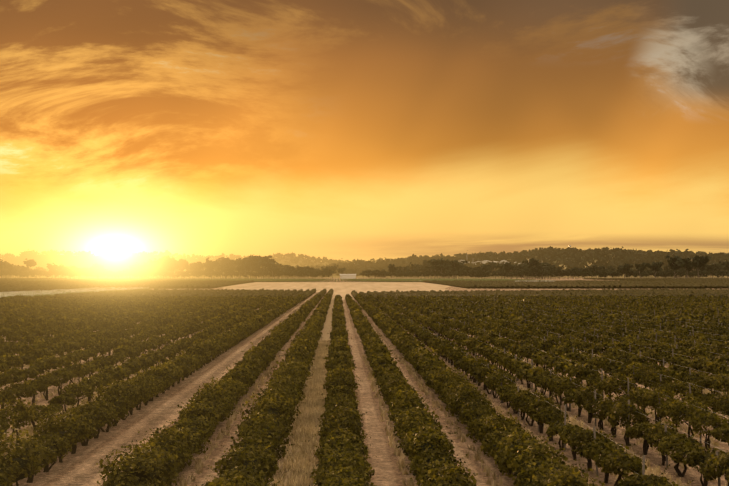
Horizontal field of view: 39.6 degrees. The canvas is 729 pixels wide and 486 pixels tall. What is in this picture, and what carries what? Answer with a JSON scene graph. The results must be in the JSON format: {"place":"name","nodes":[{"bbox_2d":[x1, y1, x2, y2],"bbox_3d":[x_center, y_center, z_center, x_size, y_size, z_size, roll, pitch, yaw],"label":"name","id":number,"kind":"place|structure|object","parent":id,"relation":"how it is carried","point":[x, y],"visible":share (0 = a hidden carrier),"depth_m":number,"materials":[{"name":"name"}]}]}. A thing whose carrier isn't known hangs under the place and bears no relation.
{"place":"outdoors","nodes":[
{"label":"outdoors","id":0,"kind":"place"},
{"bbox_2d":[0,280,253,288],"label":"crop field","id":1,"kind":"structure","parent":0,"point":[183,284],"depth_m":647.13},
{"bbox_2d":[0,254,328,269],"bbox_3d":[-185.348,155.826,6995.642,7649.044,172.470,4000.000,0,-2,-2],"label":"hills","id":2,"kind":"structure","parent":0,"point":[113,264],"depth_m":6492.16,"materials":[{"name":"green plant"}]},
{"bbox_2d":[0,249,436,269],"bbox_3d":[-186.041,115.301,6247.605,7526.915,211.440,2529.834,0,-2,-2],"label":"hill tree","id":3,"kind":"object","parent":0,"point":[50,254],"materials":[{"name":"green plant"}]},
{"bbox_2d":[0,327,552,485],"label":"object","id":4,"kind":"object","parent":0,"point":[21,461],"depth_m":34.62,"materials":[{"name":"green plant"}]},
{"bbox_2d":[222,282,449,299],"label":"bare field","id":5,"kind":"structure","parent":0,"point":[342,289],"depth_m":630.70,"materials":[{"name":"beige soil"}]},
{"bbox_2d":[0,278,728,485],"bbox_3d":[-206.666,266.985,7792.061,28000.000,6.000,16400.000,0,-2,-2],"label":"ground","id":6,"kind":"structure","parent":0,"point":[79,467],"depth_m":47.38,"materials":[{"name":"soil"}]},
{"bbox_2d":[0,278,66,279],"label":"block","id":7,"kind":"object","parent":6,"relation":"on","point":[29,278],"visible":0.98,"depth_m":1103.91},
{"bbox_2d":[0,286,90,292],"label":"block","id":8,"kind":"structure","parent":6,"relation":"on","point":[14,289],"depth_m":485.37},
{"bbox_2d":[0,287,149,297],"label":"dirt road","id":9,"kind":"structure","parent":6,"relation":"on","point":[81,291],"depth_m":402.92,"materials":[{"name":"beige soil"}]},
{"bbox_2d":[0,281,335,297],"bbox_3d":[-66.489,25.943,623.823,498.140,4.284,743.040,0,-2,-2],"label":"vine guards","id":10,"kind":"object","parent":6,"relation":"on","point":[97,288],"visible":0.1,"depth_m":413.71,"materials":[{"name":"white"}]},
{"bbox_2d":[19,278,558,281],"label":"field","id":11,"kind":"structure","parent":6,"relation":"on","point":[328,279],"depth_m":1031.38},
{"bbox_2d":[340,275,355,278],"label":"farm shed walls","id":12,"kind":"structure","parent":6,"relation":"on","point":[348,276],"depth_m":1283.55,"materials":[{"name":"beige"}]},
{"bbox_2d":[0,340,727,485],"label":"dry grass tufts","id":13,"kind":"object","parent":6,"relation":"on","point":[304,429],"visible":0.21,"depth_m":46.18,"materials":[{"name":"brown plant"}]},
{"bbox_2d":[0,316,728,485],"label":"vine leaves","id":14,"kind":"object","parent":6,"relation":"on","point":[348,465],"visible":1,"depth_m":49.87,"materials":[{"name":"green plant"}]},
{"bbox_2d":[0,293,728,328],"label":"vineyard","id":15,"kind":"object","parent":6,"relation":"on","point":[187,310],"visible":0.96,"depth_m":179.99,"materials":[{"name":"green plant"}]},
{"bbox_2d":[0,253,728,278],"bbox_3d":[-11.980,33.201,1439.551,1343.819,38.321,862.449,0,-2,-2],"label":"tree belt","id":16,"kind":"object","parent":6,"relation":"on","point":[528,267],"depth_m":1290.12,"materials":[{"name":"green plant"}]},
{"bbox_2d":[1,317,728,485],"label":"vine trunks","id":17,"kind":"object","parent":6,"relation":"on","point":[47,468],"depth_m":50.02,"materials":[{"name":"brown wood"}]},
{"bbox_2d":[28,288,728,300],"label":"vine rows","id":18,"kind":"object","parent":6,"relation":"on","point":[307,293],"visible":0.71,"depth_m":369.04,"materials":[{"name":"green plant"}]},
{"bbox_2d":[378,293,728,485],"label":"trellis posts","id":19,"kind":"object","parent":6,"relation":"on","point":[643,465],"visible":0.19,"depth_m":72.00,"materials":[{"name":"brown wood"}]},
{"bbox_2d":[408,294,727,473],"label":"vine trunks","id":20,"kind":"object","parent":19,"relation":"attached to","point":[614,360],"visible":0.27,"depth_m":69.55,"materials":[{"name":"brown wood"}]},
{"bbox_2d":[584,278,728,281],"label":"block","id":21,"kind":"object","parent":6,"relation":"on","point":[702,279],"visible":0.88,"depth_m":1078.64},
{"bbox_2d":[0,246,728,277],"bbox_3d":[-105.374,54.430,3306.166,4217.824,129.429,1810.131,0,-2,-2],"label":"wooded hills","id":22,"kind":"structure","parent":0,"point":[566,256],"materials":[{"name":"green plant"}]},
{"bbox_2d":[0,254,728,277],"bbox_3d":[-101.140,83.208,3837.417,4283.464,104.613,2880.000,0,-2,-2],"label":"ridge","id":23,"kind":"structure","parent":0,"point":[393,276],"depth_m":2574.50,"materials":[{"name":"green plant"}]},
{"bbox_2d":[0,0,728,262],"label":"sky","id":24,"kind":"structure","parent":0,"point":[349,130],"materials":[{"name":"orange"}]},
{"bbox_2d":[423,280,728,288],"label":"crop field","id":25,"kind":"structure","parent":0,"point":[590,284],"depth_m":628.52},
{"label":"plant pad","id":26,"kind":"object","parent":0,"visible":0},
{"bbox_2d":[458,260,515,264],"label":"buildings","id":27,"kind":"structure","parent":26,"relation":"on","point":[484,262],"depth_m":3153.82,"materials":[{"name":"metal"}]}
]}

